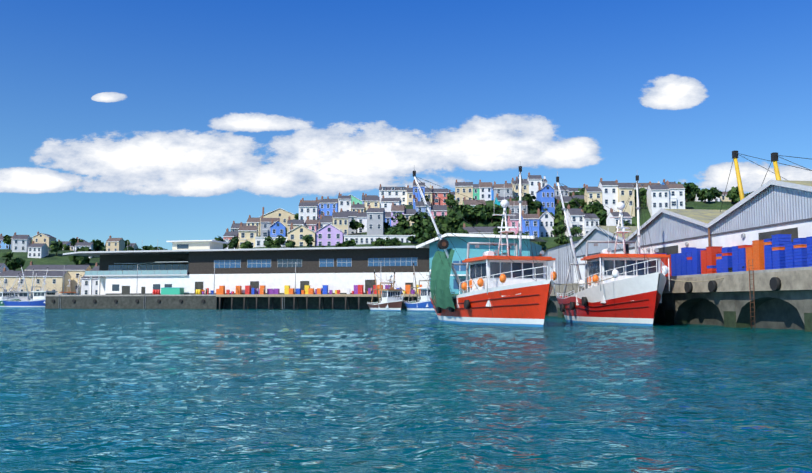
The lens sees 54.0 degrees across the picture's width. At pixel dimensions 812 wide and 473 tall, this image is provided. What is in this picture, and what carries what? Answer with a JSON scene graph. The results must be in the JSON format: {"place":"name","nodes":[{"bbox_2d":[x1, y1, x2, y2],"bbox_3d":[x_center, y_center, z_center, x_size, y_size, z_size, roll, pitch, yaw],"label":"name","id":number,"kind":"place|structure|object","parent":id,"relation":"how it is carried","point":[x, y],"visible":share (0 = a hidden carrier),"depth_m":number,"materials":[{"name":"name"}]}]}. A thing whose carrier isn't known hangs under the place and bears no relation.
{"place":"outdoors","nodes":[
{"label":"outdoors","id":0,"kind":"place"},
{"bbox_2d":[0,249,99,297],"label":"shore terrain","id":1,"kind":"structure","parent":0,"point":[52,258],"depth_m":385.58,"materials":[{"name":"plant"}]},
{"bbox_2d":[0,231,137,295],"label":"shore houses","id":2,"kind":"structure","parent":1,"relation":"on","point":[39,246],"depth_m":308.75,"materials":[{"name":"paint"}]},
{"bbox_2d":[0,235,167,270],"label":"shore trees","id":3,"kind":"object","parent":1,"relation":"on","point":[18,262],"visible":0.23,"depth_m":392.64,"materials":[{"name":"green plant"}]},
{"bbox_2d":[45,293,420,309],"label":"quay","id":4,"kind":"structure","parent":0,"point":[269,301],"depth_m":201.15,"materials":[{"name":"concrete"}]},
{"bbox_2d":[63,240,429,294],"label":"fish market","id":5,"kind":"structure","parent":4,"relation":"on","point":[187,266],"depth_m":209.88,"materials":[{"name":"white paint"}]},
{"bbox_2d":[152,285,421,294],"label":"fish crates","id":6,"kind":"object","parent":4,"relation":"on","point":[358,289],"visible":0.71,"depth_m":204.67,"materials":[{"name":"orange"}]},
{"bbox_2d":[0,307,811,472],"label":"water waves","id":7,"kind":"object","parent":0,"point":[231,391],"visible":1,"depth_m":14.98,"materials":[{"name":"teal liquid"}]},
{"bbox_2d":[2,265,61,307],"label":"fishing boat","id":8,"kind":"object","parent":7,"relation":"on","point":[38,299],"visible":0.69,"depth_m":249.59,"materials":[{"name":"blue"}]},
{"bbox_2d":[556,171,669,325],"bbox_3d":[16.684,1.887,65.955,7.727,15.431,19.692,0,-5,-4],"label":"fishing boat","id":9,"kind":"object","parent":7,"relation":"on","point":[630,293],"visible":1,"depth_m":61.70,"materials":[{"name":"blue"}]},
{"bbox_2d":[0,0,811,249],"label":"sky","id":10,"kind":"structure","parent":0,"point":[154,123],"materials":[{"name":"blue"}]},
{"bbox_2d":[252,200,735,250],"bbox_3d":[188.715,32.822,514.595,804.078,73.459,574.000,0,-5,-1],"label":"hill terrain","id":11,"kind":"structure","parent":0,"point":[707,205],"depth_m":296.50,"materials":[{"name":"green plant"}]},
{"bbox_2d":[214,173,744,248],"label":"hillside houses","id":12,"kind":"structure","parent":11,"relation":"on","point":[324,222],"depth_m":298.51,"materials":[{"name":"paint"}]},
{"bbox_2d":[213,182,753,248],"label":"hill trees","id":13,"kind":"object","parent":11,"relation":"on","point":[452,221],"visible":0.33,"depth_m":290.55,"materials":[{"name":"green plant"}]},
{"bbox_2d":[416,233,580,293],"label":"harbour buildings","id":14,"kind":"structure","parent":0,"point":[560,253],"depth_m":184.75,"materials":[{"name":"teal paint"}]},
{"bbox_2d":[545,266,811,331],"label":"quay","id":15,"kind":"structure","parent":0,"point":[788,305],"depth_m":54.46,"materials":[{"name":"concrete"}]},
{"bbox_2d":[570,180,811,282],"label":"quay sheds","id":16,"kind":"object","parent":15,"relation":"on","point":[768,209],"visible":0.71,"depth_m":60.89,"materials":[{"name":"white paint"}]},
{"bbox_2d":[656,234,811,276],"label":"fish crates","id":17,"kind":"object","parent":15,"relation":"on","point":[778,251],"visible":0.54,"depth_m":54.19,"materials":[{"name":"blue plastic"}]},
{"bbox_2d":[720,150,811,211],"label":"quay crane booms","id":18,"kind":"object","parent":15,"relation":"on","point":[774,157],"visible":0.44,"depth_m":63.69,"materials":[{"name":"yellow metal"}]},
{"label":"water sheet","id":19,"kind":"structure","parent":0,"visible":0},
{"bbox_2d":[0,273,18,307],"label":"boat","id":20,"kind":"object","parent":19,"relation":"on","point":[4,295],"visible":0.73,"depth_m":256.24,"materials":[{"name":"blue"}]},
{"bbox_2d":[0,267,97,300],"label":"trawler","id":21,"kind":"object","parent":19,"relation":"on","point":[20,293],"depth_m":263.19,"materials":[{"name":"white metal"}]},
{"bbox_2d":[367,269,403,310],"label":"fishing boat","id":22,"kind":"object","parent":19,"relation":"on","point":[391,300],"visible":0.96,"depth_m":161.93,"materials":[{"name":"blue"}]},
{"bbox_2d":[404,262,434,310],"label":"fishing boat","id":23,"kind":"object","parent":19,"relation":"on","point":[424,303],"visible":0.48,"depth_m":153.89,"materials":[{"name":"blue"}]},
{"bbox_2d":[63,259,780,328],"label":"harbour clutter","id":24,"kind":"object","parent":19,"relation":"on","point":[775,283],"visible":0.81,"depth_m":56.46,"materials":[{"name":"black rubber"}]},
{"bbox_2d":[413,166,556,326],"bbox_3d":[5.654,1.534,64.544,9.959,16.321,20.961,1,-5,-15],"label":"fishing boat","id":25,"kind":"object","parent":19,"relation":"on","point":[509,290],"visible":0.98,"depth_m":60.64,"materials":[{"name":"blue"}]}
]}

